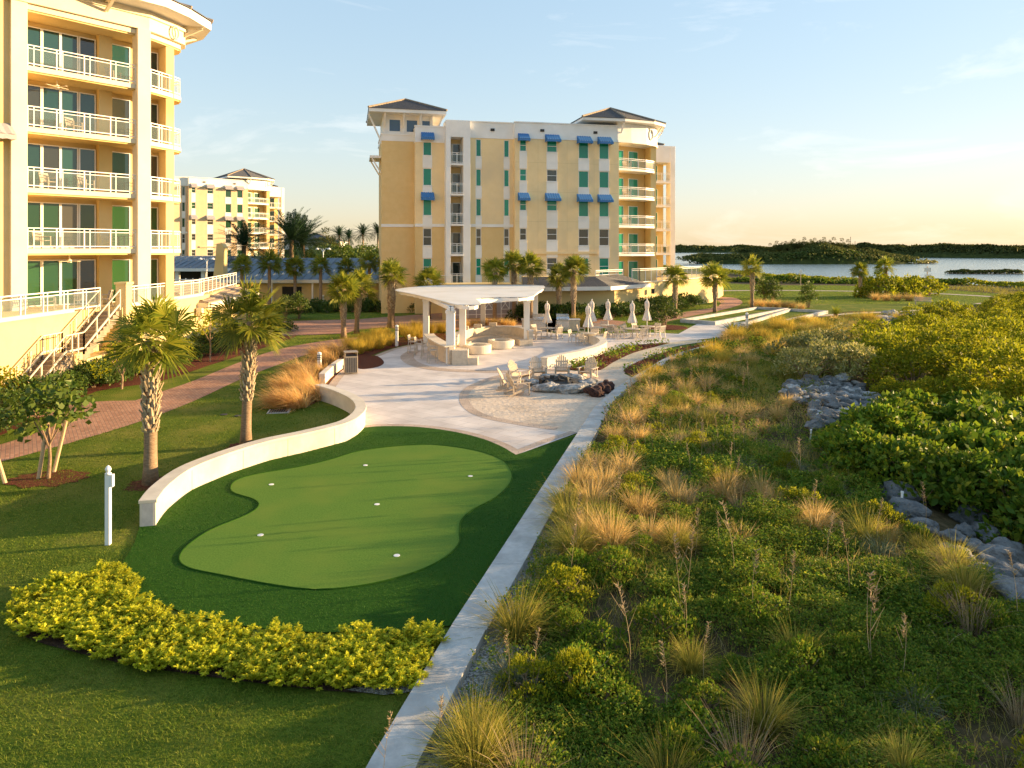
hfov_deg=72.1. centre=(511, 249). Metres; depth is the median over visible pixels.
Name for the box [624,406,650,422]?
grass clump
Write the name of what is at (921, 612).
dune shrub
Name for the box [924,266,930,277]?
sign post
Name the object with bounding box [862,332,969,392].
mangrove bush
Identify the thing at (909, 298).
ornamental grass
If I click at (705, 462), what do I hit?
dune shrub
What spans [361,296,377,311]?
garden shrub
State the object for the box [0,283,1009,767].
lawn
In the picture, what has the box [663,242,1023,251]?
wood
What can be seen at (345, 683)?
yellow plant
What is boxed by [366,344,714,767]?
kerb wall
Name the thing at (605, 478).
grass clump
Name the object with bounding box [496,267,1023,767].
ground
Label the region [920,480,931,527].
dry stalk
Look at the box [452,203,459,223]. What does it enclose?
door
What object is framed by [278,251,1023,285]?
water
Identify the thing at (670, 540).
grass clump
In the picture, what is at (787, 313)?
bocce court
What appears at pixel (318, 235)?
house
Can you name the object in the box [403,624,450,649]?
yellow plant
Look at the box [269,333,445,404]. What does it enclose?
planting bed
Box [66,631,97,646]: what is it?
yellow plant
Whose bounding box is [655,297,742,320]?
brick path
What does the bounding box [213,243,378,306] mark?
garage building
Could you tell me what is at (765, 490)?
dry stalk
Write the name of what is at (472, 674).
shell gravel
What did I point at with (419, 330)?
ornamental grass
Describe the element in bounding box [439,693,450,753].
dry stalk
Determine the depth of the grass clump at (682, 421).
24.97 m
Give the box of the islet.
[947,273,1017,273]
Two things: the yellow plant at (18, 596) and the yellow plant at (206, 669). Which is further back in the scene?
the yellow plant at (18, 596)
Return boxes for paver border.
[329,344,414,386]
[365,424,522,454]
[400,351,510,372]
[459,369,562,429]
[512,431,575,454]
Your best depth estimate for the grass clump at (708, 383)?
32.15 m
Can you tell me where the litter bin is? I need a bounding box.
[343,350,357,373]
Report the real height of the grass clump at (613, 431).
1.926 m
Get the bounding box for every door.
[28,25,41,67]
[28,84,41,127]
[28,143,41,187]
[28,201,41,247]
[28,260,41,306]
[42,28,59,70]
[42,86,59,129]
[42,144,59,188]
[42,202,59,247]
[42,260,59,305]
[60,32,77,73]
[60,89,77,131]
[60,146,77,189]
[60,203,77,247]
[60,260,77,304]
[79,36,95,76]
[79,92,95,133]
[79,148,95,190]
[79,204,95,247]
[79,259,95,303]
[112,43,129,82]
[112,97,129,137]
[112,151,129,192]
[112,205,129,247]
[112,259,129,301]
[151,52,157,88]
[151,103,157,141]
[151,155,157,195]
[151,207,157,247]
[151,259,157,299]
[248,207,250,217]
[254,193,259,202]
[254,208,259,217]
[254,222,259,232]
[254,237,259,247]
[270,211,273,220]
[452,144,459,162]
[452,173,459,193]
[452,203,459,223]
[452,233,459,253]
[452,262,459,282]
[533,321,544,329]
[557,321,568,329]
[619,150,622,167]
[619,178,622,196]
[619,206,622,224]
[619,233,622,253]
[619,261,622,274]
[628,151,637,168]
[628,178,637,196]
[628,206,637,225]
[628,233,637,253]
[628,261,637,279]
[656,165,657,180]
[656,189,657,204]
[656,212,657,228]
[656,236,657,252]
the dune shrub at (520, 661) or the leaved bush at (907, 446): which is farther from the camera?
the leaved bush at (907, 446)
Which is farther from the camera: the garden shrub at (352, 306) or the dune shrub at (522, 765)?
the garden shrub at (352, 306)
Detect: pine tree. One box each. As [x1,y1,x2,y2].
[307,227,335,247]
[763,243,772,251]
[771,241,783,251]
[781,242,793,251]
[785,242,798,249]
[798,237,807,247]
[830,237,841,246]
[844,239,854,248]
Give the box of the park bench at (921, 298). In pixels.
[914,297,931,304]
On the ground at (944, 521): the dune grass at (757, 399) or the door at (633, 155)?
the dune grass at (757, 399)
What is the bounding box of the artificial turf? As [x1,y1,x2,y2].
[122,426,574,631]
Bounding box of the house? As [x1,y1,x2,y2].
[284,233,346,251]
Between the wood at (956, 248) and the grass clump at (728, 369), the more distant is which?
the wood at (956, 248)
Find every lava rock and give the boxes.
[583,385,604,397]
[597,382,610,393]
[603,379,614,389]
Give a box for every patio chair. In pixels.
[32,232,50,248]
[38,173,57,188]
[40,292,55,309]
[64,117,82,132]
[74,291,85,307]
[76,175,94,190]
[97,290,113,305]
[100,233,117,248]
[104,67,121,80]
[530,327,541,338]
[550,324,561,336]
[551,327,562,339]
[568,329,578,342]
[576,333,586,346]
[596,331,607,337]
[607,325,616,336]
[613,327,624,339]
[619,324,630,336]
[636,328,647,339]
[638,325,649,337]
[651,323,660,329]
[654,325,665,337]
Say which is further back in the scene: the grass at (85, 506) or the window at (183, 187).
the window at (183, 187)
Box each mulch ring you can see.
[4,469,89,487]
[123,476,162,491]
[224,443,238,449]
[642,325,686,329]
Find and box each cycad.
[721,319,741,330]
[827,305,848,315]
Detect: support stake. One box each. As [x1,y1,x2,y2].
[0,460,6,483]
[36,423,47,478]
[52,420,67,471]
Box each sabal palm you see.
[84,293,201,485]
[205,275,294,444]
[227,254,255,287]
[254,246,284,304]
[282,256,306,296]
[302,252,331,304]
[322,270,362,337]
[334,256,356,273]
[337,264,380,333]
[356,250,378,307]
[373,257,409,327]
[374,256,379,272]
[411,265,446,318]
[480,255,508,319]
[497,248,526,321]
[513,249,547,317]
[545,260,570,313]
[555,254,592,317]
[661,264,690,317]
[698,260,736,312]
[739,254,765,307]
[847,261,869,296]
[872,255,896,293]
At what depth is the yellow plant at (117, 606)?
12.37 m
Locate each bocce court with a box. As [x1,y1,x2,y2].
[680,307,787,324]
[740,309,827,326]
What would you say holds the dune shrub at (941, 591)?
on the ground at (944, 521)
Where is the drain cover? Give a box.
[267,408,290,413]
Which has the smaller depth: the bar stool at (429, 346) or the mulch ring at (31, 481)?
the mulch ring at (31, 481)
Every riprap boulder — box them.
[778,388,786,395]
[782,379,800,387]
[782,386,804,401]
[786,384,800,387]
[792,396,801,402]
[798,398,808,405]
[801,374,820,381]
[802,378,814,383]
[804,418,829,430]
[805,410,817,416]
[807,385,824,392]
[807,400,820,409]
[809,393,828,405]
[810,414,835,424]
[819,394,840,406]
[819,406,828,412]
[821,381,831,386]
[821,388,830,391]
[823,408,841,415]
[823,412,839,420]
[825,402,842,409]
[828,377,839,380]
[828,386,836,391]
[831,383,841,386]
[834,390,848,398]
[835,373,850,382]
[838,387,851,392]
[838,402,855,408]
[839,396,854,403]
[841,386,858,392]
[843,382,852,386]
[849,393,864,399]
[849,396,860,402]
[851,380,861,384]
[851,387,862,393]
[854,383,865,387]
[861,391,881,398]
[863,396,877,401]
[879,480,922,501]
[880,309,897,314]
[889,496,931,518]
[906,517,939,533]
[937,542,975,563]
[938,529,968,542]
[948,504,989,524]
[954,522,975,537]
[965,538,983,546]
[968,543,1021,564]
[968,562,1014,578]
[970,520,1000,541]
[975,552,1021,576]
[987,536,1023,563]
[991,574,1023,607]
[1011,562,1023,576]
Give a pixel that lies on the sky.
(884, 122)
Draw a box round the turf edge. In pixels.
[178,444,512,589]
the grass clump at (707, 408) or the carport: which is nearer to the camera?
the grass clump at (707, 408)
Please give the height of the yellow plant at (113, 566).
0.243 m
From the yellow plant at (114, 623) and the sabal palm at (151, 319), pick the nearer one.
the yellow plant at (114, 623)
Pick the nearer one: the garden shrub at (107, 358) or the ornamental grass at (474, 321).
the garden shrub at (107, 358)
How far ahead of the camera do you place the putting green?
16.91 m
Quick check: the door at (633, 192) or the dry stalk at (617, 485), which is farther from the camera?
the door at (633, 192)
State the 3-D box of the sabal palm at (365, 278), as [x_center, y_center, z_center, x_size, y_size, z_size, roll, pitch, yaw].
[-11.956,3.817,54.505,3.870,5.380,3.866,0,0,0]
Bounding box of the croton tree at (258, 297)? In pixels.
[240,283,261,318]
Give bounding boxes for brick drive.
[282,313,625,335]
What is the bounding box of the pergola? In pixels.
[395,285,544,363]
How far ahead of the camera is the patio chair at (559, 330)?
50.81 m
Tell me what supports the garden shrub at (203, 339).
on the lawn at (112, 447)
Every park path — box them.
[723,290,990,303]
[732,309,919,323]
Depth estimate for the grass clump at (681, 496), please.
17.72 m
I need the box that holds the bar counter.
[424,333,477,364]
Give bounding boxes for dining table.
[540,327,554,337]
[580,332,596,343]
[624,327,639,338]
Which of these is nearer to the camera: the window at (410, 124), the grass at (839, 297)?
the window at (410, 124)
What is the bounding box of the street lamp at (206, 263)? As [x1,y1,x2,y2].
[199,258,213,277]
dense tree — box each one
[305,246,332,257]
[321,241,364,257]
[347,242,377,257]
[370,247,378,257]
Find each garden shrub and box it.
[0,382,57,422]
[0,390,30,431]
[1,373,65,409]
[45,369,89,397]
[67,360,113,386]
[72,366,115,389]
[76,359,91,375]
[91,356,112,365]
[91,361,126,383]
[103,351,120,362]
[106,362,138,380]
[186,337,200,346]
[186,343,204,359]
[190,330,217,344]
[195,342,217,355]
[207,338,233,352]
[278,320,298,331]
[290,299,312,312]
[310,297,326,311]
[317,300,339,312]
[346,301,363,311]
[347,297,375,310]
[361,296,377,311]
[363,298,380,311]
[504,304,523,320]
[509,304,523,320]
[520,300,549,319]
[538,301,564,317]
[549,305,569,317]
[552,301,580,317]
[566,302,601,318]
[582,303,605,317]
[595,304,615,317]
[600,303,624,317]
[611,300,636,316]
[621,301,640,315]
[633,300,651,314]
[634,296,658,313]
[644,295,666,312]
[662,297,682,308]
[669,295,689,307]
[679,292,700,305]
[679,296,694,308]
[691,294,706,304]
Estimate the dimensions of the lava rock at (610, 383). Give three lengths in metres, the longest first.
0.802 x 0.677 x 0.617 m
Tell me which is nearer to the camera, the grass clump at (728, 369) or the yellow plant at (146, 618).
the yellow plant at (146, 618)
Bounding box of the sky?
[174,0,1023,248]
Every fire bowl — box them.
[463,343,490,354]
[488,338,513,349]
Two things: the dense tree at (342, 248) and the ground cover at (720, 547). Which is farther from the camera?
the dense tree at (342, 248)
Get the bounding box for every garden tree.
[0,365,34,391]
[86,341,142,388]
[158,335,197,373]
[189,309,221,361]
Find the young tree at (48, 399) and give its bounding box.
[0,373,96,478]
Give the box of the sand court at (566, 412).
[461,350,668,432]
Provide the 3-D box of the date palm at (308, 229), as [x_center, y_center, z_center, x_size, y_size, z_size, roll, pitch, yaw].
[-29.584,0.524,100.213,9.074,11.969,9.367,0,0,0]
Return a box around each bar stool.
[407,334,417,353]
[414,336,423,356]
[421,340,429,358]
[427,342,437,362]
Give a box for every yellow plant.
[0,597,43,619]
[4,605,46,636]
[9,582,51,602]
[14,577,48,600]
[19,599,66,622]
[24,608,67,632]
[27,611,80,640]
[30,570,63,587]
[32,587,75,607]
[34,571,77,587]
[38,570,72,582]
[42,602,87,619]
[44,572,99,593]
[44,583,85,602]
[45,596,88,614]
[48,591,82,608]
[48,607,75,618]
[52,621,71,638]
[61,612,118,639]
[62,572,96,584]
[62,602,90,623]
[62,616,92,644]
[63,601,91,620]
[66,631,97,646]
[67,627,111,649]
[69,579,89,588]
[69,595,101,604]
[69,610,103,625]
[74,597,120,616]
[75,586,115,601]
[76,578,94,592]
[79,576,107,591]
[80,576,124,597]
[81,558,121,573]
[85,594,107,603]
[87,605,127,628]
[88,569,123,586]
[88,641,125,659]
[90,633,120,651]
[92,616,130,639]
[93,595,121,610]
[98,560,126,573]
[99,590,142,616]
[99,611,130,630]
[101,585,140,607]
[102,630,150,655]
[103,581,134,595]
[103,586,151,604]
[109,562,131,574]
[109,622,144,647]
[110,570,134,584]
[114,606,149,625]
[117,617,148,632]
[118,572,144,587]
[118,633,171,658]
[119,639,154,665]
[122,594,162,616]
[124,605,174,624]
[124,616,148,630]
[127,621,168,640]
[129,624,151,637]
[129,638,179,671]
[131,593,147,605]
[132,614,159,631]
[135,602,171,616]
[135,608,168,627]
[141,639,177,669]
[144,623,165,643]
[149,611,187,631]
[151,622,188,647]
[151,629,196,655]
[153,622,200,644]
[156,610,190,627]
[160,635,207,670]
[166,640,192,650]
[169,621,190,636]
[172,610,207,628]
[173,642,228,672]
[177,622,225,644]
[184,622,203,640]
[189,610,238,636]
[189,656,219,676]
[191,622,241,647]
[191,633,231,650]
[193,641,235,669]
[206,628,242,650]
[216,653,258,678]
[219,644,256,672]
[223,634,246,659]
[225,637,267,667]
[228,623,255,644]
[228,637,256,654]
[232,652,262,682]
[232,652,281,681]
[249,632,273,655]
[249,636,289,662]
[254,616,290,642]
[256,634,300,661]
[258,649,297,677]
[262,621,302,655]
[266,662,296,686]
[277,650,320,680]
[278,663,312,687]
[282,623,302,633]
[282,630,316,656]
[287,634,336,663]
[295,644,344,671]
[298,647,336,678]
[305,664,335,690]
[308,655,349,682]
[311,632,340,641]
[317,641,352,656]
[324,633,365,655]
[324,646,380,677]
[325,663,371,689]
[335,621,371,645]
[340,647,391,682]
[341,635,377,655]
[343,619,389,645]
[346,633,385,659]
[346,662,387,689]
[351,643,392,664]
[363,665,395,688]
[365,628,403,655]
[377,648,393,669]
[378,627,409,648]
[383,648,412,663]
[384,638,411,652]
[384,658,427,694]
[385,643,427,670]
[391,654,428,677]
[392,639,431,660]
[395,616,426,644]
[396,641,434,667]
[401,618,444,640]
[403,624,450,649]
[414,647,433,670]
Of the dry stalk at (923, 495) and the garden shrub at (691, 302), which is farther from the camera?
the garden shrub at (691, 302)
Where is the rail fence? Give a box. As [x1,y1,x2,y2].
[174,278,221,282]
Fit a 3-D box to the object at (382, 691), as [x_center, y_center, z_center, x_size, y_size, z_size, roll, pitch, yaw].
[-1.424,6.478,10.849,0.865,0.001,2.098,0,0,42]
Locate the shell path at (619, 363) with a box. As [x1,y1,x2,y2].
[603,339,707,368]
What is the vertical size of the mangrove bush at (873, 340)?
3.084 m
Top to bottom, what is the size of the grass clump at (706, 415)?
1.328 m
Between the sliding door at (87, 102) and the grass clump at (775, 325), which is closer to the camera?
the sliding door at (87, 102)
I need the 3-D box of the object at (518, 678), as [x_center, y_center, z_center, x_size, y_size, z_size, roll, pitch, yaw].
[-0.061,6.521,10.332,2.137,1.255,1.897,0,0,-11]
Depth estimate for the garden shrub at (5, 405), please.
23.95 m
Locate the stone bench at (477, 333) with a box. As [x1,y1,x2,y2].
[455,322,533,348]
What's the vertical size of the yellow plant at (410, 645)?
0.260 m
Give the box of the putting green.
[180,445,511,588]
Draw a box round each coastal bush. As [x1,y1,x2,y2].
[852,271,908,297]
[853,283,881,297]
[887,272,932,296]
[887,284,920,297]
[910,275,949,295]
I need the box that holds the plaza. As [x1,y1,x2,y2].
[330,322,741,451]
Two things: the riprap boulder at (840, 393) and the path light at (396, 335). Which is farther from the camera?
the path light at (396, 335)
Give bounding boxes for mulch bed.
[0,333,296,434]
[14,577,430,692]
[358,355,383,368]
[567,343,667,369]
[623,341,714,375]
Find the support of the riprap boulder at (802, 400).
on the ground at (944, 521)
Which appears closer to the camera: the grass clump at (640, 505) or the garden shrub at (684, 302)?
the grass clump at (640, 505)
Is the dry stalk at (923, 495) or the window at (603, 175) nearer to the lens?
the dry stalk at (923, 495)
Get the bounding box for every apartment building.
[0,0,258,388]
[174,168,283,255]
[366,98,722,319]
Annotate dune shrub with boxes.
[492,652,557,711]
[493,722,582,767]
[511,756,547,767]
[532,561,597,609]
[534,638,630,711]
[539,761,572,767]
[544,646,600,700]
[546,605,589,640]
[551,546,596,579]
[560,664,654,735]
[564,618,629,670]
[566,628,606,650]
[568,696,636,743]
[583,542,645,588]
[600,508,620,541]
[601,433,629,450]
[604,480,655,509]
[614,511,658,541]
[615,471,653,495]
[618,468,663,492]
[619,440,659,461]
[621,597,704,652]
[623,532,662,559]
[631,421,667,436]
[646,694,745,765]
[646,717,708,767]
[659,454,680,474]
[660,390,687,404]
[664,381,673,393]
[664,674,739,727]
[665,378,681,388]
[673,377,696,386]
[678,434,707,453]
[681,396,696,409]
[686,428,713,452]
[688,742,779,767]
[690,403,714,411]
[694,456,714,475]
[696,466,725,485]
[697,390,717,403]
[698,591,746,624]
[701,520,734,537]
[702,434,733,454]
[709,651,755,686]
[712,518,773,552]
[721,582,794,635]
[728,375,750,386]
[735,438,751,456]
[758,359,772,367]
[760,633,839,698]
[762,466,804,489]
[765,486,805,505]
[770,564,847,600]
[773,451,799,470]
[785,633,835,674]
[788,728,868,767]
[792,487,829,513]
[803,468,838,482]
[808,526,868,556]
[810,470,856,498]
[815,484,847,502]
[824,500,864,524]
[824,629,880,671]
[832,454,861,476]
[856,499,911,528]
[874,668,951,716]
[876,512,901,528]
[885,595,969,641]
[896,755,942,767]
[899,521,935,552]
[919,578,991,627]
[948,762,996,767]
[969,595,1022,635]
[1010,735,1023,767]
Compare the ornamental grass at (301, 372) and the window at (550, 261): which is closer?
the ornamental grass at (301, 372)
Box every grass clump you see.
[398,684,545,767]
[407,678,553,767]
[415,678,539,767]
[455,708,568,767]
[461,577,584,675]
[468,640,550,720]
[521,475,605,514]
[527,487,611,534]
[530,513,620,569]
[532,512,604,571]
[536,454,607,490]
[547,498,639,548]
[559,470,629,512]
[560,488,645,540]
[567,444,615,475]
[568,447,605,470]
[568,499,659,574]
[572,453,602,474]
[574,458,629,500]
[580,714,728,767]
[590,420,633,443]
[593,445,653,486]
[598,481,624,502]
[599,475,684,523]
[603,405,649,425]
[613,400,645,419]
[620,367,660,386]
[621,367,665,385]
[622,421,657,444]
[623,509,675,548]
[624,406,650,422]
[628,394,661,408]
[634,378,671,396]
[640,358,664,376]
[641,384,674,397]
[647,467,690,491]
[647,512,722,561]
[648,630,729,687]
[651,405,677,418]
[652,513,706,556]
[654,366,685,380]
[659,354,682,362]
[659,391,690,407]
[659,482,708,513]
[661,427,690,446]
[661,462,691,487]
[661,478,703,511]
[663,374,701,389]
[666,516,695,541]
[668,383,702,397]
[668,418,691,429]
[672,400,695,414]
[673,481,711,508]
[681,388,707,405]
[682,695,789,767]
[684,360,702,368]
[685,355,704,368]
[687,354,724,368]
[689,406,720,425]
[690,407,724,427]
[691,372,723,390]
[691,405,718,421]
[691,433,722,455]
[691,481,725,501]
[694,337,724,352]
[696,397,722,416]
[696,460,754,504]
[698,471,761,504]
[699,394,726,406]
[701,402,726,419]
[702,658,831,760]
[704,357,731,377]
[704,469,747,491]
[705,346,737,363]
[706,518,767,555]
[711,460,754,493]
[713,360,746,378]
[714,395,759,426]
[716,380,743,391]
[718,323,751,339]
[723,491,755,516]
[726,362,752,377]
[726,397,746,406]
[726,452,770,470]
[726,469,760,499]
[729,344,751,354]
[731,426,762,440]
[735,335,748,342]
[736,348,766,363]
[736,399,770,421]
[737,367,756,379]
[737,469,783,498]
[741,357,759,370]
[741,367,772,380]
[743,316,765,328]
[745,324,774,339]
[745,417,775,435]
[747,490,779,507]
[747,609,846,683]
[754,482,793,507]
[756,398,806,423]
[757,331,785,341]
[759,338,781,349]
[761,313,790,322]
[762,315,785,327]
[762,320,784,331]
[762,467,798,492]
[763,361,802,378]
[772,393,799,409]
[773,328,796,338]
[778,318,798,330]
[780,504,820,539]
[781,325,797,333]
[784,455,814,471]
[786,491,850,527]
[787,499,840,530]
[796,323,811,330]
[798,312,817,324]
[802,445,823,458]
[809,317,832,327]
[812,316,838,330]
[829,494,874,525]
[831,502,911,555]
[834,315,852,322]
[843,528,908,559]
[847,312,859,318]
[848,718,952,767]
[855,309,879,320]
[860,516,914,548]
[873,675,960,730]
[888,309,905,318]
[892,526,947,559]
[896,527,993,569]
[910,547,1021,612]
[918,575,1023,646]
[926,541,967,572]
[969,671,1023,738]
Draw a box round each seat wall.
[138,384,365,526]
[319,359,343,383]
[540,334,606,368]
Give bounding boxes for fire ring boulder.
[524,378,538,385]
[530,381,559,392]
[539,373,557,377]
[551,382,591,393]
[564,373,585,379]
[578,379,595,384]
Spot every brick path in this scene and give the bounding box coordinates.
[0,337,356,460]
[27,400,137,417]
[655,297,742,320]
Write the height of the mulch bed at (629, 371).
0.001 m
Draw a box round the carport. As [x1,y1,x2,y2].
[174,255,265,281]
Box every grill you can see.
[521,314,556,330]
[546,314,580,330]
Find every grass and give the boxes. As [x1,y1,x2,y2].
[0,466,177,554]
[0,553,126,647]
[0,646,407,767]
[2,366,342,467]
[246,304,751,344]
[254,383,293,409]
[258,369,304,394]
[264,381,326,414]
[270,355,313,377]
[274,362,332,384]
[286,372,328,391]
[287,377,347,404]
[293,358,334,378]
[294,340,332,358]
[300,347,347,366]
[318,336,349,356]
[340,334,358,348]
[347,336,369,353]
[352,327,375,341]
[358,332,384,350]
[369,325,388,338]
[370,332,392,348]
[376,328,399,345]
[378,325,392,335]
[396,320,408,335]
[398,324,421,340]
[405,322,430,337]
[406,319,421,329]
[421,319,437,333]
[433,320,445,332]
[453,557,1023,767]
[471,317,481,324]
[497,316,508,324]
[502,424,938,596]
[507,318,519,325]
[571,312,584,320]
[577,315,587,328]
[601,354,834,435]
[667,312,883,360]
[684,314,874,356]
[705,285,996,303]
[754,297,765,306]
[762,299,778,307]
[771,300,785,306]
[777,300,792,307]
[785,301,797,307]
[794,300,809,308]
[870,291,882,300]
[874,291,895,300]
[889,293,903,300]
[902,293,913,300]
[913,260,938,263]
[944,269,1023,273]
[945,285,1023,313]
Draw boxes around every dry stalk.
[373,711,394,767]
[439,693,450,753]
[497,628,510,692]
[522,626,546,676]
[562,522,582,567]
[569,493,585,545]
[591,449,604,508]
[603,405,615,446]
[610,471,625,507]
[611,443,629,489]
[611,583,636,673]
[628,412,639,440]
[631,441,642,472]
[647,376,654,408]
[652,640,666,711]
[669,532,690,606]
[677,582,688,638]
[678,525,697,589]
[689,507,699,555]
[698,621,711,675]
[717,501,740,577]
[731,418,743,461]
[731,454,744,501]
[751,548,764,610]
[758,479,772,502]
[782,551,799,610]
[792,438,803,465]
[805,479,823,529]
[819,511,834,562]
[839,520,854,577]
[865,571,886,664]
[870,586,888,660]
[875,498,883,537]
[895,612,909,673]
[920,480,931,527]
[1006,550,1023,610]
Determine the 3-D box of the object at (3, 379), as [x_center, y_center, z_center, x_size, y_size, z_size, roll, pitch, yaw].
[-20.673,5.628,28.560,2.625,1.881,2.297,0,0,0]
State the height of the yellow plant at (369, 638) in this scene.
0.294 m
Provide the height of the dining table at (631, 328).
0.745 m
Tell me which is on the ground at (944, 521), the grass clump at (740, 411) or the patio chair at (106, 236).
the grass clump at (740, 411)
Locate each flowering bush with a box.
[763,333,817,363]
[771,339,858,379]
[783,333,869,378]
[786,326,857,351]
[807,320,877,346]
[813,339,900,382]
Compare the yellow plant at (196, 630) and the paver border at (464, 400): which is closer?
the yellow plant at (196, 630)
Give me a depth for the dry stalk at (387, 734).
8.46 m
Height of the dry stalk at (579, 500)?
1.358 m
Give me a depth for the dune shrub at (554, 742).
8.93 m
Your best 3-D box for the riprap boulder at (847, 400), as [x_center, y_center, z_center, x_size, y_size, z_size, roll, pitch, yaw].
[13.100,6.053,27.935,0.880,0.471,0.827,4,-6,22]
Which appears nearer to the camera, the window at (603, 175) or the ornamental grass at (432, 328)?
the ornamental grass at (432, 328)
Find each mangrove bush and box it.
[837,327,918,381]
[838,318,925,366]
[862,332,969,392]
[863,376,923,403]
[891,303,940,326]
[895,318,921,328]
[896,321,995,382]
[898,375,956,404]
[899,314,960,348]
[899,325,959,370]
[901,323,1022,389]
[904,302,954,324]
[921,299,984,323]
[933,371,997,403]
[939,334,1023,398]
[943,316,979,340]
[944,318,1001,342]
[956,315,1023,348]
[958,310,983,319]
[975,296,1021,316]
[975,307,1004,320]
[976,373,1023,400]
[979,294,1015,307]
[982,298,1019,311]
[983,314,1023,347]
[986,307,1023,320]
[987,310,1023,337]
[995,332,1023,352]
[1003,291,1023,300]
[1010,301,1023,310]
[1012,291,1023,309]
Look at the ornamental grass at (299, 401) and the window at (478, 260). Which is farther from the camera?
the window at (478, 260)
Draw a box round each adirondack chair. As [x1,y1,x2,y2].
[496,368,519,390]
[503,372,530,396]
[506,360,530,382]
[528,356,547,377]
[553,355,570,373]
[577,357,598,377]
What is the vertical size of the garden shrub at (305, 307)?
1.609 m
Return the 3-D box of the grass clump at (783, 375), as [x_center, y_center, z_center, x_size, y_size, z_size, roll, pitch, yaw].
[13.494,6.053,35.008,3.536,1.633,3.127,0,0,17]
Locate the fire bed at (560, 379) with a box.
[539,374,580,384]
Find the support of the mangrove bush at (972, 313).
on the ground at (944, 521)
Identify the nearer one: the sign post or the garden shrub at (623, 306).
the garden shrub at (623, 306)
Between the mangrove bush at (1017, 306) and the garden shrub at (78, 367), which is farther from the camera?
the mangrove bush at (1017, 306)
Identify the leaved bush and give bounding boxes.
[805,402,927,463]
[812,421,922,480]
[820,394,967,463]
[840,386,954,429]
[841,433,997,508]
[907,443,1023,537]
[914,419,1023,500]
[921,397,1023,449]
[937,386,1023,425]
[974,491,1023,543]
[978,438,1023,488]
[1014,396,1023,416]
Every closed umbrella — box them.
[542,301,551,337]
[583,304,593,343]
[589,299,596,321]
[603,301,612,334]
[627,301,637,338]
[642,299,651,335]
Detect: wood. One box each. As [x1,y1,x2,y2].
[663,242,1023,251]
[663,249,737,252]
[677,243,931,263]
[689,249,915,262]
[729,242,1023,255]
[744,250,1023,258]
[910,249,1023,252]
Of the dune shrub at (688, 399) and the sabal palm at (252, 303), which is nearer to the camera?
the sabal palm at (252, 303)
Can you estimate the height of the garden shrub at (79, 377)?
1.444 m
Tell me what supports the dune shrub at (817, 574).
on the ground at (944, 521)
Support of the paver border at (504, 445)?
on the plaza
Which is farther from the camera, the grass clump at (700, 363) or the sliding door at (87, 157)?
the sliding door at (87, 157)
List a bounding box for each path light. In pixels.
[105,465,114,544]
[317,352,321,367]
[395,325,398,345]
[745,313,748,327]
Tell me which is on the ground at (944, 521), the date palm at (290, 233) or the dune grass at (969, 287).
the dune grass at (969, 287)
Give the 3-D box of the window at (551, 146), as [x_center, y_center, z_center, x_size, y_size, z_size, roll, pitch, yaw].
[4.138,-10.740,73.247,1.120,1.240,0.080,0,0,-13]
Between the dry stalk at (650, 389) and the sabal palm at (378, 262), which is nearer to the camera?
the dry stalk at (650, 389)
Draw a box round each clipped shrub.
[274,294,298,319]
[287,290,314,318]
[648,294,684,326]
[754,277,777,300]
[761,278,784,299]
[795,281,819,307]
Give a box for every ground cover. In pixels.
[441,596,1023,767]
[485,492,1023,626]
[561,414,898,511]
[568,338,669,368]
[587,343,656,364]
[599,360,833,429]
[623,337,718,374]
[631,344,698,366]
[660,311,916,366]
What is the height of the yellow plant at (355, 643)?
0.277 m
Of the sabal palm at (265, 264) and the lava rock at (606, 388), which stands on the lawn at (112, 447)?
the sabal palm at (265, 264)
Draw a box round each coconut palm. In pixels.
[329,225,347,250]
[337,228,358,244]
[352,224,372,248]
[367,223,378,247]
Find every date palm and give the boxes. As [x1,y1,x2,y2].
[212,217,270,262]
[253,207,322,257]
[273,212,336,257]
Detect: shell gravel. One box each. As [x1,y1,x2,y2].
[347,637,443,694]
[421,479,593,767]
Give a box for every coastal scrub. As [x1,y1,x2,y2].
[663,265,967,284]
[725,274,976,284]
[945,277,1023,291]
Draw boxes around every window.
[182,186,184,195]
[207,188,212,193]
[207,203,212,208]
[207,219,212,224]
[207,234,212,239]
[207,250,212,255]
[225,189,230,196]
[225,204,230,212]
[225,220,230,227]
[225,234,230,242]
[237,190,241,197]
[237,204,241,212]
[389,119,400,131]
[406,120,417,131]
[422,120,429,125]
[423,142,431,155]
[423,168,431,185]
[423,200,431,215]
[423,228,431,245]
[423,258,431,269]
[476,139,480,155]
[476,169,480,185]
[476,199,480,215]
[476,228,480,245]
[476,258,480,274]
[504,140,508,156]
[504,170,508,186]
[504,199,508,215]
[504,229,508,245]
[520,140,525,150]
[520,169,525,180]
[520,200,525,210]
[520,228,525,239]
[547,141,556,151]
[547,170,556,181]
[547,201,556,210]
[547,228,556,239]
[547,258,556,269]
[579,143,588,158]
[579,171,588,187]
[579,202,588,216]
[579,229,588,245]
[599,143,608,158]
[599,171,608,187]
[599,202,608,216]
[599,229,608,245]
[599,258,608,274]
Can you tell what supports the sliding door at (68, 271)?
in the apartment building at (56, 58)
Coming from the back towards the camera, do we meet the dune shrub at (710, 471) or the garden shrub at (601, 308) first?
the garden shrub at (601, 308)
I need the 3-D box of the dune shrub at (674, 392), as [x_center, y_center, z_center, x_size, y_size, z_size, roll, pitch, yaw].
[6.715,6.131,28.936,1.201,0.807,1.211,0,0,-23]
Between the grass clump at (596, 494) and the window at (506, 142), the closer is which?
the grass clump at (596, 494)
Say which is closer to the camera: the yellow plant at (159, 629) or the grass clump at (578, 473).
the yellow plant at (159, 629)

